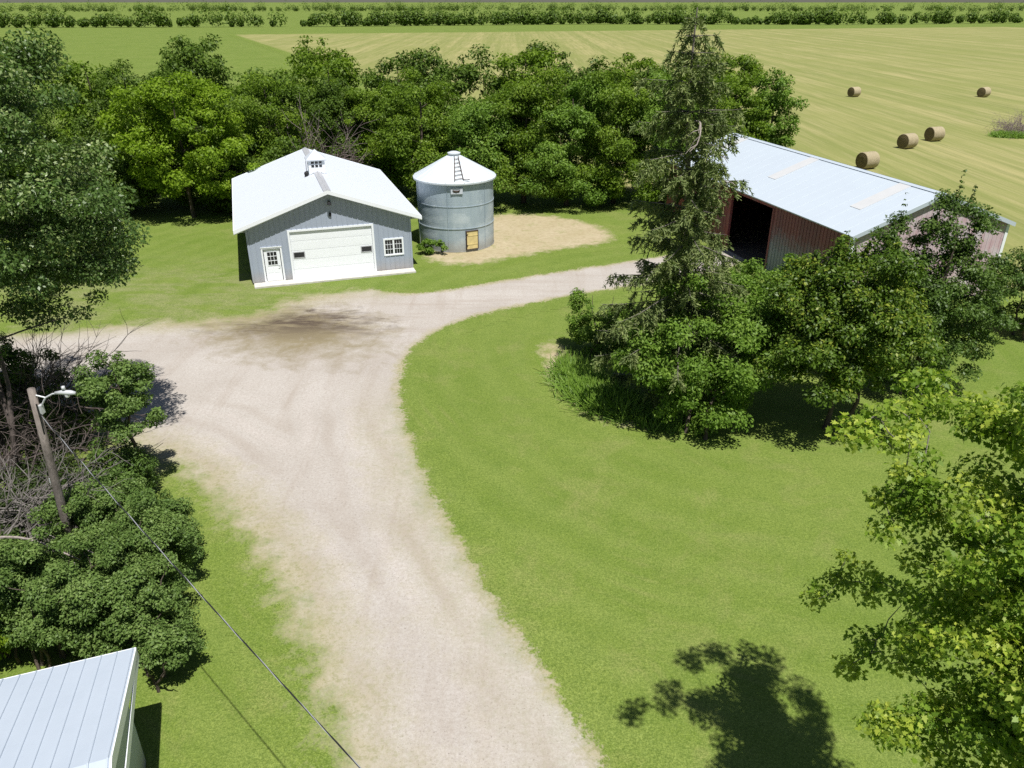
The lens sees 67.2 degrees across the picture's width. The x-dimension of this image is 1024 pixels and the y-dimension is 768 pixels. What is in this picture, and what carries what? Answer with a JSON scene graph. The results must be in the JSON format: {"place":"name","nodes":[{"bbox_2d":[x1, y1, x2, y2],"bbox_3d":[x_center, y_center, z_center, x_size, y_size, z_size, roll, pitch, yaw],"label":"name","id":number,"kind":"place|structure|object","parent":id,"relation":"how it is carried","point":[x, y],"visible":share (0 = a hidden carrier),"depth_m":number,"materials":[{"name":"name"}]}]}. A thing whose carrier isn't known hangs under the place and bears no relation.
{"place":"outdoors","nodes":[
{"label":"outdoors","id":0,"kind":"place"},
{"bbox_2d":[0,2,1023,767],"bbox_3d":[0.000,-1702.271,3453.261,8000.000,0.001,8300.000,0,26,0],"label":"lawn","id":1,"kind":"structure","parent":0,"point":[674,572],"depth_m":26.24,"materials":[{"name":"green plant"}]},
{"bbox_2d":[0,553,19,659],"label":"tree","id":2,"kind":"object","parent":1,"relation":"on","point":[5,653],"visible":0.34,"depth_m":19.21,"materials":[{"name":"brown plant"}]},
{"bbox_2d":[0,366,28,429],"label":"stemmy shrub","id":3,"kind":"object","parent":1,"relation":"on","point":[11,375],"visible":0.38,"depth_m":30.16,"materials":[{"name":"green plant"}]},
{"bbox_2d":[0,489,30,539],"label":"bush","id":4,"kind":"object","parent":1,"relation":"on","point":[2,525],"visible":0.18,"depth_m":24.47,"materials":[{"name":"brown plant"}]},
{"bbox_2d":[0,530,44,663],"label":"lilac bush","id":5,"kind":"object","parent":1,"relation":"on","point":[14,542],"visible":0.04,"depth_m":20.03,"materials":[{"name":"green plant"}]},
{"bbox_2d":[0,37,59,147],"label":"tree","id":6,"kind":"object","parent":1,"relation":"on","point":[52,115],"visible":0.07,"depth_m":75.00,"materials":[{"name":"green plant"}]},
{"bbox_2d":[0,335,69,406],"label":"stemmy shrub","id":7,"kind":"object","parent":1,"relation":"on","point":[13,355],"visible":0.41,"depth_m":31.01,"materials":[{"name":"green plant"}]},
{"bbox_2d":[0,450,83,509],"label":"bush","id":8,"kind":"object","parent":1,"relation":"on","point":[36,471],"visible":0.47,"depth_m":26.30,"materials":[{"name":"brown plant"}]},
{"bbox_2d":[0,81,96,227],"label":"tree","id":9,"kind":"object","parent":1,"relation":"on","point":[13,173],"visible":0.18,"depth_m":55.18,"materials":[{"name":"green plant"}]},
{"bbox_2d":[1,384,104,446],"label":"stemmy shrub","id":10,"kind":"object","parent":1,"relation":"on","point":[68,415],"visible":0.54,"depth_m":29.41,"materials":[{"name":"green plant"}]},
{"bbox_2d":[27,385,81,566],"bbox_3d":[-12.414,3.036,21.622,1.936,6.719,0.571,8,28,16],"label":"utility pole","id":11,"kind":"object","parent":1,"relation":"on","point":[38,410],"visible":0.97,"depth_m":20.98,"materials":[{"name":"brown wood"}]},
{"bbox_2d":[41,416,360,767],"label":"overhead cable","id":12,"kind":"object","parent":11,"relation":"attached to","point":[299,702],"visible":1,"depth_m":14.25,"materials":[{"name":"rubber"}]},
{"bbox_2d":[20,141,98,196],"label":"undergrowth shrub","id":13,"kind":"object","parent":1,"relation":"on","point":[61,162],"visible":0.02,"depth_m":60.40,"materials":[{"name":"green plant"}]},
{"bbox_2d":[0,525,125,669],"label":"lilac bush","id":14,"kind":"object","parent":1,"relation":"on","point":[24,556],"visible":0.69,"depth_m":18.88,"materials":[{"name":"green plant"}]},
{"bbox_2d":[0,424,134,565],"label":"dead branch pile","id":15,"kind":"object","parent":1,"relation":"on","point":[15,498],"visible":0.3,"depth_m":23.88,"materials":[{"name":"grey wood"}]},
{"bbox_2d":[0,647,145,767],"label":"outbuilding","id":16,"kind":"structure","parent":1,"relation":"on","point":[78,714],"depth_m":14.58,"materials":[{"name":"grey metal"}]},
{"bbox_2d":[0,26,151,477],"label":"silver leaved tree","id":17,"kind":"object","parent":1,"relation":"on","point":[92,215],"visible":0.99,"depth_m":24.98,"materials":[{"name":"green plant"}]},
{"bbox_2d":[0,302,153,439],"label":"bare brush","id":18,"kind":"object","parent":1,"relation":"on","point":[50,363],"visible":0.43,"depth_m":30.99,"materials":[{"name":"plant"}]},
{"bbox_2d":[0,331,163,496],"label":"bare shrubs","id":19,"kind":"object","parent":1,"relation":"on","point":[25,434],"visible":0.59,"depth_m":27.68,"materials":[{"name":"plant"}]},
{"bbox_2d":[36,60,137,158],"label":"tree","id":20,"kind":"object","parent":1,"relation":"on","point":[88,93],"visible":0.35,"depth_m":68.31,"materials":[{"name":"green plant"}]},
{"bbox_2d":[12,529,169,656],"bbox_3d":[-10.486,5.535,19.895,3.740,3.583,3.591,0,26,0],"label":"lilac bush","id":21,"kind":"object","parent":1,"relation":"on","point":[93,604],"visible":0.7,"depth_m":18.93,"materials":[{"name":"green plant"}]},
{"bbox_2d":[0,533,92,559],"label":"fallen branch","id":22,"kind":"object","parent":21,"relation":"on","point":[23,538],"visible":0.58,"depth_m":19.98,"materials":[{"name":"grey wood"}]},
{"bbox_2d":[17,464,164,553],"bbox_3d":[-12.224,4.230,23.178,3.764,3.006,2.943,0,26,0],"label":"lilac bush","id":23,"kind":"object","parent":1,"relation":"on","point":[78,505],"visible":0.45,"depth_m":22.43,"materials":[{"name":"green plant"}]},
{"bbox_2d":[63,437,162,492],"bbox_3d":[-13.609,3.101,26.284,3.185,2.269,2.640,0,26,0],"label":"bush","id":24,"kind":"object","parent":1,"relation":"on","point":[127,452],"visible":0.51,"depth_m":26.01,"materials":[{"name":"green plant"}]},
{"bbox_2d":[75,143,157,212],"bbox_3d":[-31.496,-16.084,60.831,7.709,5.825,5.856,0,26,0],"label":"undergrowth shrub","id":25,"kind":"object","parent":1,"relation":"on","point":[143,194],"visible":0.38,"depth_m":59.63,"materials":[{"name":"green plant"}]},
{"bbox_2d":[70,349,167,476],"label":"round tree","id":26,"kind":"object","parent":1,"relation":"on","point":[119,400],"visible":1,"depth_m":25.22,"materials":[{"name":"green plant"}]},
{"bbox_2d":[58,58,185,196],"bbox_3d":[-32.254,-21.523,65.535,10.765,11.322,9.466,0,26,0],"label":"tree","id":27,"kind":"object","parent":1,"relation":"on","point":[96,107],"visible":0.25,"depth_m":62.84,"materials":[{"name":"green plant"}]},
{"bbox_2d":[86,498,204,598],"bbox_3d":[-10.380,5.011,21.249,3.450,3.318,2.863,0,26,0],"label":"lilac bush","id":28,"kind":"object","parent":1,"relation":"on","point":[161,533],"visible":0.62,"depth_m":21.00,"materials":[{"name":"green plant"}]},
{"bbox_2d":[90,588,208,692],"bbox_3d":[-9.048,6.303,19.400,3.002,2.661,2.121,10,28,19],"label":"lilac bush","id":29,"kind":"object","parent":1,"relation":"on","point":[170,638],"visible":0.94,"depth_m":18.82,"materials":[{"name":"green plant"}]},
{"bbox_2d":[105,484,204,554],"bbox_3d":[-10.746,4.234,23.194,3.125,2.982,2.604,0,26,0],"label":"lilac bush","id":30,"kind":"object","parent":1,"relation":"on","point":[180,512],"visible":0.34,"depth_m":22.62,"materials":[{"name":"green plant"}]},
{"bbox_2d":[93,70,260,217],"bbox_3d":[-25.045,-17.841,58.290,10.724,11.196,9.908,-17,31,-31],"label":"yellow green tree","id":31,"kind":"object","parent":1,"relation":"on","point":[155,142],"visible":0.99,"depth_m":56.92,"materials":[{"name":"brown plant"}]},
{"bbox_2d":[155,34,228,138],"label":"tree","id":32,"kind":"object","parent":1,"relation":"on","point":[179,40],"visible":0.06,"depth_m":80.52,"materials":[{"name":"green plant"}]},
{"bbox_2d":[153,129,230,208],"bbox_3d":[-26.987,-17.756,63.478,7.699,6.454,5.986,-7,27,-14],"label":"undergrowth shrub","id":33,"kind":"object","parent":1,"relation":"on","point":[182,198],"visible":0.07,"depth_m":62.58,"materials":[{"name":"green plant"}]},
{"bbox_2d":[160,33,246,148],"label":"tree","id":34,"kind":"object","parent":1,"relation":"on","point":[177,62],"visible":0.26,"depth_m":72.72,"materials":[{"name":"green plant"}]},
{"bbox_2d":[181,163,241,216],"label":"undergrowth shrub","id":35,"kind":"object","parent":1,"relation":"on","point":[217,204],"visible":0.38,"depth_m":61.20,"materials":[{"name":"green plant"}]},
{"bbox_2d":[215,66,313,161],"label":"tree","id":36,"kind":"object","parent":1,"relation":"on","point":[289,97],"visible":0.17,"depth_m":70.86,"materials":[{"name":"green plant"}]},
{"bbox_2d":[223,131,306,176],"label":"undergrowth shrub","id":37,"kind":"object","parent":1,"relation":"on","point":[274,155],"visible":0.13,"depth_m":61.74,"materials":[{"name":"green plant"}]},
{"bbox_2d":[226,71,322,173],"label":"tree","id":38,"kind":"object","parent":1,"relation":"on","point":[253,114],"visible":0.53,"depth_m":63.21,"materials":[{"name":"green plant"}]},
{"bbox_2d":[273,35,354,138],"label":"tree","id":39,"kind":"object","parent":1,"relation":"on","point":[305,59],"visible":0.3,"depth_m":83.35,"materials":[{"name":"green plant"}]},
{"bbox_2d":[238,95,390,171],"bbox_3d":[-16.225,-20.260,65.931,15.707,9.081,14.925,-21,34,-36],"label":"bare brush","id":40,"kind":"object","parent":1,"relation":"on","point":[336,149],"visible":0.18,"depth_m":64.31,"materials":[{"name":"green plant"}]},
{"bbox_2d":[232,147,421,282],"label":"workshop","id":41,"kind":"structure","parent":1,"relation":"on","point":[324,214],"depth_m":47.46,"materials":[{"name":"grey metal"}]},
{"bbox_2d":[263,248,282,280],"bbox_3d":[-14.430,-7.204,46.551,0.920,1.960,0.068,-8,28,-16],"label":"entry door","id":42,"kind":"structure","parent":41,"relation":"in","point":[273,266],"depth_m":46.53,"materials":[{"name":"white paint"}]},
{"bbox_2d":[289,226,374,278],"bbox_3d":[-11.006,-8.124,47.367,4.880,2.908,0.072,-8,28,-16],"label":"overhead door","id":43,"kind":"structure","parent":41,"relation":"in","point":[325,252],"depth_m":47.34,"materials":[{"name":"white paint"}]},
{"bbox_2d":[383,237,403,255],"bbox_3d":[-7.442,-8.642,48.374,1.260,1.110,0.140,-8,28,-16],"label":"window","id":44,"kind":"structure","parent":41,"relation":"in","point":[392,246],"depth_m":48.39,"materials":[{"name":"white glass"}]},
{"bbox_2d":[285,56,369,146],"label":"tree","id":45,"kind":"object","parent":1,"relation":"on","point":[345,68],"visible":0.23,"depth_m":74.58,"materials":[{"name":"green plant"}]},
{"bbox_2d":[254,268,415,288],"bbox_3d":[-10.859,-6.589,47.728,9.770,0.150,1.050,-8,28,-16],"label":"concrete apron","id":46,"kind":"object","parent":1,"relation":"on","point":[317,279],"visible":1,"depth_m":47.53,"materials":[{"name":"white concrete"}]},
{"bbox_2d":[293,76,376,164],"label":"tree","id":47,"kind":"object","parent":1,"relation":"on","point":[329,100],"visible":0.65,"depth_m":66.79,"materials":[{"name":"green plant"}]},
{"bbox_2d":[0,243,758,767],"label":"gravel drive","id":48,"kind":"structure","parent":1,"relation":"on","point":[380,599],"depth_m":24.94,"materials":[{"name":"beige gravel"}]},
{"bbox_2d":[337,80,423,189],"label":"tree","id":49,"kind":"object","parent":1,"relation":"on","point":[385,166],"visible":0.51,"depth_m":66.60,"materials":[{"name":"green plant"}]},
{"bbox_2d":[358,57,441,148],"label":"tree","id":50,"kind":"object","parent":1,"relation":"on","point":[370,78],"visible":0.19,"depth_m":72.90,"materials":[{"name":"green plant"}]},
{"bbox_2d":[373,66,468,189],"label":"tree","id":51,"kind":"object","parent":1,"relation":"on","point":[400,143],"visible":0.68,"depth_m":62.31,"materials":[{"name":"green plant"}]},
{"bbox_2d":[394,43,461,135],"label":"tree","id":52,"kind":"object","parent":1,"relation":"on","point":[429,59],"visible":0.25,"depth_m":81.41,"materials":[{"name":"green plant"}]},
{"bbox_2d":[412,44,508,160],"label":"tree","id":53,"kind":"object","parent":1,"relation":"on","point":[470,73],"visible":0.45,"depth_m":71.09,"materials":[{"name":"green plant"}]},
{"bbox_2d":[434,86,516,193],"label":"tree","id":54,"kind":"object","parent":1,"relation":"on","point":[471,116],"visible":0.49,"depth_m":60.90,"materials":[{"name":"green plant"}]},
{"bbox_2d":[0,4,1022,27],"bbox_3d":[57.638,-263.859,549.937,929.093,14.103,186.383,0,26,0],"label":"woods","id":55,"kind":"object","parent":1,"relation":"on","point":[415,17],"visible":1,"depth_m":537.16,"materials":[{"name":"green plant"}]},
{"bbox_2d":[0,0,1023,11],"bbox_3d":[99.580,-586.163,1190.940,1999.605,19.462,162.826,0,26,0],"label":"woods","id":56,"kind":"object","parent":1,"relation":"on","point":[338,7],"visible":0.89,"depth_m":1213.65,"materials":[{"name":"green plant"}]},
{"bbox_2d":[466,67,570,202],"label":"tree","id":57,"kind":"object","parent":1,"relation":"on","point":[524,97],"visible":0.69,"depth_m":61.20,"materials":[{"name":"green plant"}]},
{"bbox_2d":[483,47,567,153],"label":"tree","id":58,"kind":"object","parent":1,"relation":"on","point":[505,63],"visible":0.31,"depth_m":71.59,"materials":[{"name":"green plant"}]},
{"bbox_2d":[508,75,620,206],"bbox_3d":[4.289,-19.174,61.843,9.270,10.451,7.442,0,26,0],"label":"tree","id":59,"kind":"object","parent":1,"relation":"on","point":[575,115],"visible":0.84,"depth_m":60.99,"materials":[{"name":"green plant"}]},
{"bbox_2d":[566,287,645,357],"bbox_3d":[4.776,-2.832,36.928,4.520,3.400,3.055,0,26,0],"label":"sapling bush","id":60,"kind":"object","parent":1,"relation":"on","point":[582,333],"visible":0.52,"depth_m":36.77,"materials":[{"name":"green plant"}]},
{"bbox_2d":[574,65,666,203],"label":"tree","id":61,"kind":"object","parent":1,"relation":"on","point":[616,149],"visible":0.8,"depth_m":61.25,"materials":[{"name":"green plant"}]},
{"bbox_2d":[607,394,693,438],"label":"tall grass","id":62,"kind":"structure","parent":1,"relation":"on","point":[649,419],"depth_m":31.10,"materials":[{"name":"green plant"}]},
{"bbox_2d":[620,70,710,202],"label":"tree","id":63,"kind":"object","parent":1,"relation":"on","point":[648,114],"visible":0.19,"depth_m":61.56,"materials":[{"name":"green plant"}]},
{"bbox_2d":[590,7,753,412],"bbox_3d":[6.346,-5.860,29.514,6.079,15.419,8.072,7,27,14],"label":"spruce tree","id":64,"kind":"object","parent":1,"relation":"on","point":[689,224],"visible":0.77,"depth_m":28.21,"materials":[{"name":"green plant"}]},
{"bbox_2d":[608,273,795,439],"bbox_3d":[7.583,-1.150,30.053,6.529,6.520,5.592,-18,31,-31],"label":"broad bush tree","id":65,"kind":"object","parent":1,"relation":"on","point":[737,382],"visible":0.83,"depth_m":29.18,"materials":[{"name":"green plant"}]},
{"bbox_2d":[689,252,822,358],"bbox_3d":[11.343,-3.407,36.408,6.572,4.916,5.608,11,28,20],"label":"broad bush tree","id":66,"kind":"object","parent":1,"relation":"on","point":[744,278],"visible":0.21,"depth_m":35.76,"materials":[{"name":"green plant"}]},
{"bbox_2d":[666,133,1015,294],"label":"machine shed","id":67,"kind":"structure","parent":1,"relation":"on","point":[799,202],"depth_m":46.46,"materials":[{"name":"painted metal siding"},{"name":"metal roofing"}]},
{"bbox_2d":[752,227,962,435],"bbox_3d":[12.518,-1.815,29.431,7.153,8.250,6.556,0,26,0],"label":"lime tipped tree","id":68,"kind":"object","parent":1,"relation":"on","point":[837,332],"visible":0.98,"depth_m":27.80,"materials":[{"name":"green plant"}]},
{"bbox_2d":[799,361,1023,767],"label":"maple tree","id":69,"kind":"object","parent":1,"relation":"on","point":[994,711],"visible":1,"depth_m":11.08,"materials":[{"name":"green plant"}]},
{"bbox_2d":[856,170,1018,394],"bbox_3d":[17.441,-3.933,32.014,7.405,9.750,5.353,0,26,0],"label":"plum tree","id":70,"kind":"object","parent":1,"relation":"on","point":[939,294],"visible":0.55,"depth_m":31.08,"materials":[{"name":"green plant"}]},
{"bbox_2d":[977,246,1023,340],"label":"round bush","id":71,"kind":"object","parent":1,"relation":"on","point":[1009,291],"visible":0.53,"depth_m":38.57,"materials":[{"name":"green plant"}]},
{"bbox_2d":[0,0,1023,2],"label":"sky","id":72,"kind":"structure","parent":0,"point":[8,1],"materials":[{"name":"white"}]},
{"bbox_2d":[412,210,632,269],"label":"bare soil","id":73,"kind":"structure","parent":0,"point":[523,236],"depth_m":54.97,"materials":[{"name":"dry sandy soil"}]},
{"bbox_2d":[415,238,448,254],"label":"leafy weed","id":74,"kind":"object","parent":73,"relation":"on","point":[429,249],"visible":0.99,"depth_m":51.77,"materials":[{"name":"green plant"}]},
{"bbox_2d":[413,151,495,252],"bbox_3d":[-3.939,-12.961,53.525,5.710,6.290,5.710,-2,27,-4],"label":"grain bin","id":75,"kind":"object","parent":73,"relation":"on","point":[455,199],"visible":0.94,"depth_m":51.76,"materials":[{"name":"metal"}]},
{"bbox_2d":[465,229,478,249],"bbox_3d":[-2.739,-9.830,52.452,0.920,1.300,0.245,-13,29,-24],"label":"door","id":76,"kind":"structure","parent":75,"relation":"in","point":[472,237],"depth_m":52.38,"materials":[{"name":"yellow wood"}]},
{"bbox_2d":[525,336,665,435],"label":"bed soil","id":77,"kind":"structure","parent":0,"point":[540,348],"depth_m":34.50,"materials":[{"name":"soil"}]},
{"bbox_2d":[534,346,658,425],"bbox_3d":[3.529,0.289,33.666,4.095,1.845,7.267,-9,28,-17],"label":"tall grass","id":78,"kind":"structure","parent":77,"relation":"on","point":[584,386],"depth_m":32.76,"materials":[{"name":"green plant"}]},
{"bbox_2d":[231,27,1023,319],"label":"hay field","id":79,"kind":"structure","parent":0,"point":[918,81],"depth_m":176.71,"materials":[{"name":"plant"}]},
{"bbox_2d":[508,39,583,136],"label":"tree","id":80,"kind":"object","parent":79,"relation":"on","point":[563,57],"visible":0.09,"depth_m":81.15,"materials":[{"name":"green plant"}]},
{"bbox_2d":[537,55,630,173],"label":"tree","id":81,"kind":"object","parent":79,"relation":"on","point":[580,73],"visible":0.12,"depth_m":71.80,"materials":[{"name":"green plant"}]},
{"bbox_2d":[609,66,678,163],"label":"tree","id":82,"kind":"object","parent":79,"relation":"on","point":[641,74],"visible":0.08,"depth_m":72.83,"materials":[{"name":"green plant"}]},
{"bbox_2d":[606,52,682,153],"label":"tree","id":83,"kind":"object","parent":79,"relation":"on","point":[645,63],"visible":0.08,"depth_m":80.39,"materials":[{"name":"green plant"}]},
{"bbox_2d":[671,47,738,92],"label":"tree","id":84,"kind":"object","parent":79,"relation":"on","point":[733,74],"visible":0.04,"depth_m":71.64,"materials":[{"name":"green plant"}]},
{"bbox_2d":[662,76,762,155],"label":"tree","id":85,"kind":"object","parent":79,"relation":"on","point":[724,105],"visible":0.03,"depth_m":62.77,"materials":[{"name":"green plant"}]},
{"bbox_2d":[699,53,774,140],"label":"tree","id":86,"kind":"object","parent":79,"relation":"on","point":[750,67],"visible":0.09,"depth_m":72.31,"materials":[{"name":"green plant"}]},
{"bbox_2d":[711,69,773,141],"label":"tree","id":87,"kind":"object","parent":79,"relation":"on","point":[745,89],"visible":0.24,"depth_m":67.54,"materials":[{"name":"green plant"}]},
{"bbox_2d":[744,67,809,147],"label":"tree","id":88,"kind":"object","parent":79,"relation":"on","point":[777,98],"visible":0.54,"depth_m":68.72,"materials":[{"name":"green plant"}]},
{"bbox_2d":[847,87,860,96],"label":"hay bale","id":89,"kind":"object","parent":79,"relation":"on","point":[853,91],"visible":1,"depth_m":136.75},
{"bbox_2d":[855,151,879,168],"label":"hay bale","id":90,"kind":"object","parent":79,"relation":"on","point":[867,160],"visible":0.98,"depth_m":77.94},
{"bbox_2d":[897,133,918,148],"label":"hay bale","id":91,"kind":"object","parent":79,"relation":"on","point":[907,140],"visible":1,"depth_m":88.74},
{"bbox_2d":[924,126,944,140],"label":"hay bale","id":92,"kind":"object","parent":79,"relation":"on","point":[934,133],"visible":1,"depth_m":93.41},
{"bbox_2d":[977,87,990,96],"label":"hay bale","id":93,"kind":"object","parent":79,"relation":"on","point":[983,91],"visible":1,"depth_m":136.34},
{"bbox_2d":[985,109,1023,138],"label":"brush heap","id":94,"kind":"object","parent":79,"relation":"on","point":[1007,126],"visible":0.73,"depth_m":98.19,"materials":[{"name":"grey wood"}]},
{"bbox_2d":[987,128,1023,138],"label":"tall grass","id":95,"kind":"structure","parent":79,"relation":"on","point":[1016,134],"depth_m":96.39,"materials":[{"name":"green plant"}]}
]}

